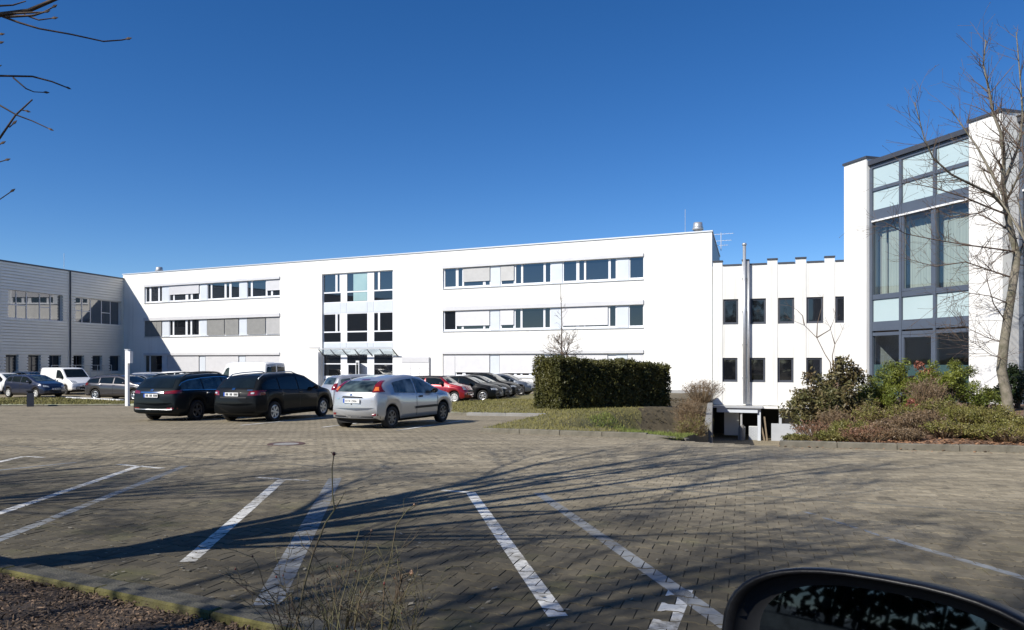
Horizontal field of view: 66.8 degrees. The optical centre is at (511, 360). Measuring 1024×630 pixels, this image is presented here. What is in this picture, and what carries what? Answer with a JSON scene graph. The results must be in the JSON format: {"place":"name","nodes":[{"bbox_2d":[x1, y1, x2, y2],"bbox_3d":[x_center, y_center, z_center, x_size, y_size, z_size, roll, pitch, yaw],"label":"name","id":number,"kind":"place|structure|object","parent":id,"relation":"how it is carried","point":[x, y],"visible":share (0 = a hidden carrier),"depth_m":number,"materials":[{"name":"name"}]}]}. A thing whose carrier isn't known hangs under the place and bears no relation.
{"place":"outdoors","nodes":[
{"label":"outdoors","id":0,"kind":"place"},
{"bbox_2d":[0,396,133,404],"bbox_3d":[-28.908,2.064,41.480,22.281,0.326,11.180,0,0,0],"label":"grass","id":1,"kind":"structure","parent":0,"point":[74,401],"depth_m":39.69,"materials":[{"name":"green plant"}]},
{"bbox_2d":[0,392,635,438],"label":"parking lot","id":2,"kind":"structure","parent":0,"point":[88,422],"depth_m":21.30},
{"bbox_2d":[0,372,17,393],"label":"parked car","id":3,"kind":"object","parent":2,"relation":"on","point":[4,376],"visible":0.17,"depth_m":53.15,"materials":[{"name":"white paint"}]},
{"bbox_2d":[26,390,33,406],"bbox_3d":[-22.075,1.771,35.604,0.300,0.840,0.280,0,0,-30],"label":"bollard","id":4,"kind":"object","parent":2,"relation":"on","point":[30,398],"visible":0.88,"depth_m":35.49,"materials":[{"name":"metal"}]},
{"bbox_2d":[4,374,64,396],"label":"parked car","id":5,"kind":"object","parent":2,"relation":"on","point":[38,384],"visible":0.94,"depth_m":48.67,"materials":[{"name":"blue paint"}]},
{"bbox_2d":[40,367,89,394],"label":"panel van","id":6,"kind":"object","parent":2,"relation":"on","point":[73,379],"visible":0.62,"depth_m":53.57,"materials":[{"name":"white paint"}]},
{"bbox_2d":[85,374,144,399],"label":"parked car","id":7,"kind":"object","parent":2,"relation":"on","point":[107,385],"visible":0.66,"depth_m":45.66,"materials":[{"name":"grey paint"}]},
{"bbox_2d":[124,349,132,405],"bbox_3d":[-17.959,0.827,36.382,0.350,2.760,0.180,0,0,20],"label":"sign post","id":8,"kind":"object","parent":2,"relation":"on","point":[128,356],"visible":0.88,"depth_m":36.35,"materials":[{"name":"white metal"}]},
{"bbox_2d":[134,372,228,419],"bbox_3d":[-10.350,1.127,26.050,2.122,1.531,4.772,0,0,17],"label":"parked car","id":9,"kind":"object","parent":2,"relation":"on","point":[190,395],"visible":0.62,"depth_m":24.13,"materials":[{"name":"black paint"}]},
{"bbox_2d":[222,362,285,375],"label":"panel van","id":10,"kind":"object","parent":2,"relation":"on","point":[233,368],"visible":0.16,"depth_m":50.80,"materials":[{"name":"white paint"}]},
{"bbox_2d":[214,371,332,420],"bbox_3d":[-7.670,1.103,25.401,2.087,1.551,4.501,0,0,19],"label":"parked car","id":11,"kind":"object","parent":2,"relation":"on","point":[271,396],"visible":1,"depth_m":23.87,"materials":[{"name":"black paint"}]},
{"bbox_2d":[321,374,369,409],"bbox_3d":[-6.000,1.279,32.200,3.877,1.482,1.955,0,0,-35],"label":"parked car","id":12,"kind":"object","parent":2,"relation":"on","point":[332,383],"visible":0.16,"depth_m":31.01,"materials":[{"name":"silver metal"}]},
{"bbox_2d":[333,374,451,427],"bbox_3d":[-3.302,1.091,22.196,1.988,1.442,4.159,0,0,26],"label":"parked car","id":13,"kind":"object","parent":2,"relation":"on","point":[388,400],"visible":1,"depth_m":20.76,"materials":[{"name":"silver metal"}]},
{"bbox_2d":[415,376,473,401],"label":"parked car","id":14,"kind":"object","parent":2,"relation":"on","point":[456,391],"visible":0.48,"depth_m":41.03,"materials":[{"name":"red paint"}]},
{"bbox_2d":[449,376,502,399],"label":"parked car","id":15,"kind":"object","parent":2,"relation":"on","point":[482,390],"visible":0.48,"depth_m":43.54,"materials":[{"name":"black paint"}]},
{"bbox_2d":[463,375,511,398],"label":"parked car","id":16,"kind":"object","parent":2,"relation":"on","point":[507,389],"visible":0.3,"depth_m":46.66,"materials":[{"name":"black paint"}]},
{"bbox_2d":[471,372,520,396],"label":"parked car","id":17,"kind":"object","parent":2,"relation":"on","point":[515,387],"visible":0.3,"depth_m":49.63,"materials":[{"name":"black paint"}]},
{"bbox_2d":[0,397,1023,629],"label":"kerb","id":18,"kind":"structure","parent":2,"relation":"on","point":[226,612],"depth_m":4.98,"materials":[{"name":"concrete"}]},
{"bbox_2d":[497,373,535,394],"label":"parked car","id":19,"kind":"object","parent":2,"relation":"on","point":[526,386],"visible":0.4,"depth_m":52.13,"materials":[{"name":"silver metal"}]},
{"bbox_2d":[0,438,1023,629],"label":"pavement","id":20,"kind":"structure","parent":0,"point":[739,516],"depth_m":7.47,"materials":[{"name":"stone"}]},
{"bbox_2d":[0,464,159,513],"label":"parking line","id":21,"kind":"object","parent":20,"relation":"on","point":[56,494],"visible":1,"depth_m":9.32,"materials":[{"name":"white paint"}]},
{"bbox_2d":[0,466,183,540],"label":"parking line","id":22,"kind":"object","parent":20,"relation":"on","point":[21,530],"visible":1,"depth_m":8.04,"materials":[{"name":"grey paint"}]},
{"bbox_2d":[0,573,278,629],"bbox_3d":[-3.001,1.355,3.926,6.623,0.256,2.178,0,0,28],"label":"bark mulch","id":23,"kind":"object","parent":20,"relation":"on","point":[162,612],"visible":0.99,"depth_m":4.31,"materials":[{"name":"brown wood"}]},
{"bbox_2d":[0,0,130,199],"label":"bare tree","id":24,"kind":"object","parent":23,"relation":"on","point":[8,15],"visible":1,"depth_m":3.98,"materials":[{"name":"brown plant"}]},
{"bbox_2d":[217,452,466,629],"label":"rose bush","id":25,"kind":"object","parent":23,"relation":"on","point":[396,602],"visible":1,"depth_m":3.30,"materials":[{"name":"brown plant"}]},
{"bbox_2d":[180,477,308,561],"bbox_3d":[-2.582,1.518,8.154,0.746,0.101,4.924,0,0,-12],"label":"parking line","id":26,"kind":"object","parent":20,"relation":"on","point":[257,501],"visible":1,"depth_m":7.15,"materials":[{"name":"white paint"}]},
{"bbox_2d":[267,442,304,445],"bbox_3d":[-4.552,1.681,15.652,0.770,0.030,0.770,0,0,0],"label":"manhole cover","id":27,"kind":"object","parent":20,"relation":"on","point":[285,443],"visible":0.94,"depth_m":15.67,"materials":[{"name":"metal"}]},
{"bbox_2d":[254,478,340,604],"bbox_3d":[-1.906,1.504,7.493,0.170,0.120,5.854,0,0,-9],"label":"parking line","id":28,"kind":"object","parent":20,"relation":"on","point":[327,488],"visible":0.94,"depth_m":6.09,"materials":[{"name":"grey paint"}]},
{"bbox_2d":[3,455,991,627],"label":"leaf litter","id":29,"kind":"object","parent":20,"relation":"on","point":[341,566],"visible":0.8,"depth_m":5.32,"materials":[{"name":"brown plant"}]},
{"bbox_2d":[440,490,567,616],"bbox_3d":[-0.143,1.491,6.878,0.390,0.105,5.063,0,0,-12],"label":"parking line","id":30,"kind":"object","parent":20,"relation":"on","point":[539,588],"visible":1,"depth_m":5.63,"materials":[{"name":"white paint"}]},
{"bbox_2d":[534,493,722,627],"bbox_3d":[0.742,1.486,6.618,0.120,0.102,4.941,0,0,-10],"label":"parking line","id":31,"kind":"object","parent":20,"relation":"on","point":[636,561],"visible":0.98,"depth_m":5.52,"materials":[{"name":"grey paint"}]},
{"bbox_2d":[648,588,692,629],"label":"bay line","id":32,"kind":"object","parent":20,"relation":"on","point":[656,624],"visible":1,"depth_m":4.45,"materials":[{"name":"white paint"}]},
{"bbox_2d":[802,511,888,537],"bbox_3d":[3.042,1.498,7.171,0.050,0.030,1.348,0,0,-9],"label":"parking line","id":33,"kind":"object","parent":20,"relation":"on","point":[847,525],"visible":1,"depth_m":7.11,"materials":[{"name":"grey paint"}]},
{"bbox_2d":[722,567,1023,629],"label":"car","id":34,"kind":"object","parent":20,"relation":"on","point":[811,598],"visible":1,"depth_m":0.78,"materials":[{"name":"black paint"}]},
{"bbox_2d":[779,436,1023,452],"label":"concrete kerb","id":35,"kind":"object","parent":20,"relation":"on","point":[963,439],"visible":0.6,"depth_m":14.53,"materials":[{"name":"grey concrete"}]},
{"bbox_2d":[887,539,1023,579],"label":"parking line","id":36,"kind":"object","parent":20,"relation":"on","point":[962,559],"visible":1,"depth_m":5.75,"materials":[{"name":"grey paint"}]},
{"bbox_2d":[0,0,1023,412],"label":"sky","id":37,"kind":"structure","parent":0,"point":[220,133],"materials":[{"name":"blue"}]},
{"bbox_2d":[451,392,707,438],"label":"lawn","id":38,"kind":"structure","parent":0,"point":[645,422],"depth_m":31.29,"materials":[{"name":"plant"}]},
{"bbox_2d":[546,285,573,355],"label":"bare tree","id":39,"kind":"object","parent":38,"relation":"on","point":[561,323],"visible":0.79,"depth_m":40.98,"materials":[{"name":"brown plant"}]},
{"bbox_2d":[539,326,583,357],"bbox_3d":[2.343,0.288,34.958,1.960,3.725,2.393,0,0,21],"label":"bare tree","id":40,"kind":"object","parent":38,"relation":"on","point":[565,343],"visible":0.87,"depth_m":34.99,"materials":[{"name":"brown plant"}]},
{"bbox_2d":[531,353,671,408],"bbox_3d":[3.907,0.899,32.632,6.926,2.401,1.844,0,0,-39],"label":"hedge","id":41,"kind":"object","parent":38,"relation":"on","point":[567,382],"visible":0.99,"depth_m":31.40,"materials":[{"name":"green plant"}]},
{"bbox_2d":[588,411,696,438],"bbox_3d":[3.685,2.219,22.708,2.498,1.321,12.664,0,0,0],"label":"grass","id":42,"kind":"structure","parent":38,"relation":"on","point":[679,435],"depth_m":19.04,"materials":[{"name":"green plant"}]},
{"bbox_2d":[635,398,707,436],"bbox_3d":[6.649,2.464,32.265,3.092,1.173,24.836,0,0,15],"label":"ground cover","id":43,"kind":"object","parent":38,"relation":"on","point":[674,400],"visible":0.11,"depth_m":34.61,"materials":[{"name":"plant"}]},
{"bbox_2d":[666,394,711,425],"bbox_3d":[7.202,2.006,31.589,1.937,1.543,1.972,0,0,0],"label":"dry bush","id":44,"kind":"object","parent":38,"relation":"on","point":[688,408],"visible":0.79,"depth_m":31.36,"materials":[{"name":"brown plant"}]},
{"bbox_2d":[673,412,713,437],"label":"dry bush","id":45,"kind":"object","parent":38,"relation":"on","point":[695,426],"visible":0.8,"depth_m":25.37,"materials":[{"name":"brown plant"}]},
{"bbox_2d":[681,376,724,402],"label":"dry bush","id":46,"kind":"object","parent":38,"relation":"on","point":[701,387],"visible":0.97,"depth_m":39.73,"materials":[{"name":"brown plant"}]},
{"bbox_2d":[686,434,779,446],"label":"ramp side","id":47,"kind":"structure","parent":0,"point":[694,437],"depth_m":20.61,"materials":[{"name":"concrete"}]},
{"bbox_2d":[705,392,712,442],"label":"retaining wall","id":48,"kind":"structure","parent":47,"relation":"on","point":[710,416],"depth_m":30.39,"materials":[{"name":"concrete"}]},
{"bbox_2d":[713,433,779,446],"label":"garage ramp","id":49,"kind":"structure","parent":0,"point":[720,438],"depth_m":51.27,"materials":[{"name":"grey concrete"}]},
{"bbox_2d":[712,243,843,440],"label":"linking building","id":50,"kind":"structure","parent":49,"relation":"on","point":[766,351],"depth_m":51.30,"materials":[{"name":"paint"}]},
{"bbox_2d":[722,358,737,381],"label":"window frame","id":51,"kind":"structure","parent":50,"relation":"in","point":[729,366],"depth_m":52.30,"materials":[{"name":"glass"}]},
{"bbox_2d":[723,299,737,324],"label":"window","id":52,"kind":"structure","parent":50,"relation":"in","point":[730,306],"depth_m":52.30,"materials":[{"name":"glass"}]},
{"bbox_2d":[724,412,738,434],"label":"garage door","id":53,"kind":"structure","parent":50,"relation":"in","point":[731,419],"depth_m":53.31,"materials":[{"name":"white metal"}]},
{"bbox_2d":[750,358,764,381],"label":"window frame","id":54,"kind":"structure","parent":50,"relation":"in","point":[757,365],"depth_m":51.72,"materials":[{"name":"glass"}]},
{"bbox_2d":[750,298,765,323],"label":"window","id":55,"kind":"structure","parent":50,"relation":"in","point":[757,307],"depth_m":51.69,"materials":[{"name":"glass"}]},
{"bbox_2d":[777,358,793,381],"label":"window","id":56,"kind":"structure","parent":50,"relation":"in","point":[785,366],"depth_m":51.13,"materials":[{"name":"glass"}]},
{"bbox_2d":[778,298,793,323],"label":"window","id":57,"kind":"structure","parent":50,"relation":"in","point":[784,311],"depth_m":51.10,"materials":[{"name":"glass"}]},
{"bbox_2d":[806,358,821,382],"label":"window frame","id":58,"kind":"structure","parent":50,"relation":"in","point":[816,363],"depth_m":50.52,"materials":[{"name":"glass"}]},
{"bbox_2d":[807,297,822,322],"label":"window","id":59,"kind":"structure","parent":50,"relation":"in","point":[814,304],"depth_m":50.51,"materials":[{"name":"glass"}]},
{"bbox_2d":[835,296,843,322],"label":"window","id":60,"kind":"structure","parent":50,"relation":"in","point":[839,301],"depth_m":50.01,"materials":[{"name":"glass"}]},
{"bbox_2d":[815,383,1023,445],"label":"planting bed","id":61,"kind":"object","parent":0,"point":[1021,409],"visible":0.02,"depth_m":15.07,"materials":[{"name":"soil"}]},
{"bbox_2d":[780,432,816,440],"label":"heather","id":62,"kind":"object","parent":61,"relation":"on","point":[797,436],"visible":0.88,"depth_m":15.78,"materials":[{"name":"green plant"}]},
{"bbox_2d":[789,419,835,440],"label":"heather","id":63,"kind":"object","parent":61,"relation":"on","point":[816,426],"visible":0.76,"depth_m":17.09,"materials":[{"name":"brown plant"}]},
{"bbox_2d":[785,300,850,370],"bbox_3d":[8.834,-0.136,22.669,1.938,3.740,0.425,0,0,4],"label":"bare sapling","id":64,"kind":"object","parent":61,"relation":"on","point":[821,334],"visible":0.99,"depth_m":22.60,"materials":[{"name":"brown plant"}]},
{"bbox_2d":[778,354,880,429],"bbox_3d":[8.816,0.929,21.779,2.691,2.265,2.471,0,0,0],"label":"broadleaf shrub","id":65,"kind":"object","parent":61,"relation":"on","point":[826,393],"visible":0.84,"depth_m":21.45,"materials":[{"name":"green plant"}]},
{"bbox_2d":[813,405,857,430],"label":"heather","id":66,"kind":"object","parent":61,"relation":"on","point":[830,417],"visible":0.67,"depth_m":19.10,"materials":[{"name":"brown plant"}]},
{"bbox_2d":[813,428,860,441],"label":"heather","id":67,"kind":"object","parent":61,"relation":"on","point":[832,435],"visible":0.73,"depth_m":15.74,"materials":[{"name":"green plant"}]},
{"bbox_2d":[828,418,883,435],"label":"heather","id":68,"kind":"object","parent":61,"relation":"on","point":[840,424],"visible":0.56,"depth_m":16.54,"materials":[{"name":"green plant"}]},
{"bbox_2d":[837,423,897,442],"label":"heather","id":69,"kind":"object","parent":61,"relation":"on","point":[868,434],"visible":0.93,"depth_m":15.37,"materials":[{"name":"brown plant"}]},
{"bbox_2d":[845,374,889,413],"bbox_3d":[10.284,1.085,22.443,1.549,1.399,1.325,0,0,0],"label":"dwarf conifer","id":70,"kind":"object","parent":61,"relation":"on","point":[875,395],"visible":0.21,"depth_m":22.27,"materials":[{"name":"green plant"}]},
{"bbox_2d":[850,400,892,423],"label":"heather","id":71,"kind":"object","parent":61,"relation":"on","point":[867,413],"visible":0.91,"depth_m":18.30,"materials":[{"name":"green plant"}]},
{"bbox_2d":[863,417,913,435],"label":"heather","id":72,"kind":"object","parent":61,"relation":"on","point":[887,424],"visible":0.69,"depth_m":16.14,"materials":[{"name":"brown plant"}]},
{"bbox_2d":[855,358,932,410],"bbox_3d":[10.946,0.702,22.212,2.368,1.642,2.357,0,0,0],"label":"dwarf conifer","id":73,"kind":"object","parent":61,"relation":"on","point":[889,387],"visible":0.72,"depth_m":21.91,"materials":[{"name":"green plant"}]},
{"bbox_2d":[882,426,927,441],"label":"heather","id":74,"kind":"object","parent":61,"relation":"on","point":[908,434],"visible":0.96,"depth_m":15.04,"materials":[{"name":"brown plant"}]},
{"bbox_2d":[885,403,929,421],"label":"heather","id":75,"kind":"object","parent":61,"relation":"on","point":[897,409],"visible":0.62,"depth_m":17.56,"materials":[{"name":"green plant"}]},
{"bbox_2d":[899,360,938,401],"bbox_3d":[11.797,0.700,22.438,1.156,1.441,1.280,0,0,42],"label":"red shrub","id":76,"kind":"object","parent":61,"relation":"on","point":[919,366],"visible":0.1,"depth_m":22.49,"materials":[{"name":"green plant"}]},
{"bbox_2d":[893,408,952,434],"bbox_3d":[8.429,1.251,15.949,1.094,0.584,1.121,0,0,24],"label":"heather","id":77,"kind":"object","parent":61,"relation":"on","point":[913,417],"visible":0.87,"depth_m":15.74,"materials":[{"name":"brown plant"}]},
{"bbox_2d":[902,375,952,404],"bbox_3d":[10.262,0.844,19.155,1.179,1.089,1.117,0,0,27],"label":"dry bush","id":78,"kind":"object","parent":61,"relation":"on","point":[928,391],"visible":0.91,"depth_m":19.07,"materials":[{"name":"brown plant"}]},
{"bbox_2d":[839,3,1023,410],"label":"bare tree","id":79,"kind":"object","parent":61,"relation":"on","point":[1001,366],"visible":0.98,"depth_m":20.46,"materials":[{"name":"brown plant"}]},
{"bbox_2d":[842,108,1023,404],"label":"glass front building","id":80,"kind":"structure","parent":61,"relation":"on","point":[884,299],"depth_m":26.93,"materials":[{"name":"white plaster"},{"name":"metal"},{"name":"clear green glass"}]},
{"bbox_2d":[918,396,957,419],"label":"heather","id":81,"kind":"object","parent":61,"relation":"on","point":[936,404],"visible":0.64,"depth_m":17.14,"materials":[{"name":"green plant"}]},
{"bbox_2d":[915,418,979,437],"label":"heather","id":82,"kind":"object","parent":61,"relation":"on","point":[942,425],"visible":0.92,"depth_m":15.05,"materials":[{"name":"green plant"}]},
{"bbox_2d":[914,358,990,406],"bbox_3d":[11.846,0.657,21.141,1.792,1.531,1.671,0,0,-17],"label":"dwarf conifer","id":83,"kind":"object","parent":61,"relation":"on","point":[959,384],"visible":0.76,"depth_m":20.90,"materials":[{"name":"green plant"}]},
{"bbox_2d":[930,401,991,425],"bbox_3d":[9.686,1.152,16.580,1.198,0.560,1.198,0,0,-26],"label":"heather","id":84,"kind":"object","parent":61,"relation":"on","point":[962,410],"visible":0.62,"depth_m":16.46,"materials":[{"name":"green plant"}]},
{"bbox_2d":[952,423,1000,439],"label":"heather","id":85,"kind":"object","parent":61,"relation":"on","point":[969,433],"visible":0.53,"depth_m":14.81,"materials":[{"name":"green plant"}]},
{"bbox_2d":[931,69,1023,416],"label":"bare tree","id":86,"kind":"object","parent":61,"relation":"on","point":[1021,234],"visible":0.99,"depth_m":19.14,"materials":[{"name":"brown plant"}]},
{"bbox_2d":[967,384,1001,408],"bbox_3d":[12.923,1.024,21.203,0.955,0.797,0.745,0,0,29],"label":"dwarf conifer","id":87,"kind":"object","parent":61,"relation":"on","point":[990,394],"visible":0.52,"depth_m":21.04,"materials":[{"name":"green plant"}]},
{"bbox_2d":[960,403,1022,425],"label":"heather","id":88,"kind":"object","parent":61,"relation":"on","point":[1000,414],"visible":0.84,"depth_m":15.84,"materials":[{"name":"green plant"}]},
{"bbox_2d":[971,422,1023,442],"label":"heather","id":89,"kind":"object","parent":61,"relation":"on","point":[1005,431],"visible":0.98,"depth_m":14.47,"materials":[{"name":"green plant"}]},
{"bbox_2d":[982,415,1023,429],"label":"heather","id":90,"kind":"object","parent":61,"relation":"on","point":[1018,421],"visible":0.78,"depth_m":15.27,"materials":[{"name":"green plant"}]},
{"bbox_2d":[987,362,1023,407],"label":"dark evergreen shrub","id":91,"kind":"object","parent":61,"relation":"on","point":[1016,376],"visible":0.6,"depth_m":21.60,"materials":[{"name":"green plant"}]},
{"bbox_3d":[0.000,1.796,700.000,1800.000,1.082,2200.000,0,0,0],"label":"ground","id":92,"kind":"structure","parent":0,"visible":0},
{"bbox_2d":[0,259,123,376],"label":"metal clad hall","id":93,"kind":"structure","parent":92,"relation":"on","point":[49,316],"depth_m":71.19,"materials":[{"name":"grey metal"}]},
{"bbox_2d":[4,355,15,372],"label":"window frame","id":94,"kind":"structure","parent":93,"relation":"in","point":[10,360],"depth_m":66.16,"materials":[{"name":"metal"}]},
{"bbox_2d":[27,355,37,371],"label":"window frame","id":95,"kind":"structure","parent":93,"relation":"in","point":[32,360],"depth_m":68.43,"materials":[{"name":"metal"}]},
{"bbox_2d":[7,289,60,320],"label":"window frame","id":96,"kind":"structure","parent":93,"relation":"in","point":[21,304],"depth_m":68.55,"materials":[{"name":"grey metal"}]},
{"bbox_2d":[48,355,58,366],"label":"window frame","id":97,"kind":"structure","parent":93,"relation":"in","point":[53,359],"depth_m":70.76,"materials":[{"name":"metal"}]},
{"bbox_2d":[91,356,99,369],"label":"window frame","id":98,"kind":"structure","parent":93,"relation":"in","point":[96,359],"depth_m":75.89,"materials":[{"name":"metal"}]},
{"bbox_2d":[74,297,118,324],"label":"window frame","id":99,"kind":"structure","parent":93,"relation":"in","point":[87,310],"depth_m":76.04,"materials":[{"name":"grey glass"}]},
{"bbox_2d":[109,356,117,370],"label":"window frame","id":100,"kind":"structure","parent":93,"relation":"in","point":[113,360],"depth_m":78.43,"materials":[{"name":"metal"}]},
{"bbox_2d":[122,222,733,434],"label":"office building","id":101,"kind":"structure","parent":92,"relation":"on","point":[495,309],"depth_m":62.48,"materials":[{"name":"paint"}]},
{"bbox_2d":[145,279,279,302],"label":"window frame","id":102,"kind":"structure","parent":101,"relation":"in","point":[258,288],"depth_m":73.93,"materials":[{"name":"white metal"}]},
{"bbox_2d":[145,317,279,336],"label":"window frame","id":103,"kind":"structure","parent":101,"relation":"in","point":[254,325],"depth_m":73.77,"materials":[{"name":"white metal"}]},
{"bbox_2d":[145,355,279,372],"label":"window frame","id":104,"kind":"structure","parent":101,"relation":"in","point":[153,363],"depth_m":74.84,"materials":[{"name":"white metal"}]},
{"bbox_2d":[402,357,429,375],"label":"directory board","id":105,"kind":"object","parent":101,"relation":"attached to","point":[415,366],"visible":0.63,"depth_m":63.34,"materials":[{"name":"white"}]},
{"bbox_2d":[443,353,642,376],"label":"window","id":106,"kind":"structure","parent":101,"relation":"in","point":[518,365],"depth_m":60.28,"materials":[{"name":"white plastic"}]},
{"bbox_2d":[444,257,642,288],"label":"window frame","id":107,"kind":"structure","parent":101,"relation":"in","point":[630,268],"depth_m":58.56,"materials":[{"name":"white plastic"}]},
{"bbox_2d":[444,305,642,330],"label":"window","id":108,"kind":"structure","parent":101,"relation":"in","point":[616,316],"depth_m":58.60,"materials":[{"name":"white plastic"}]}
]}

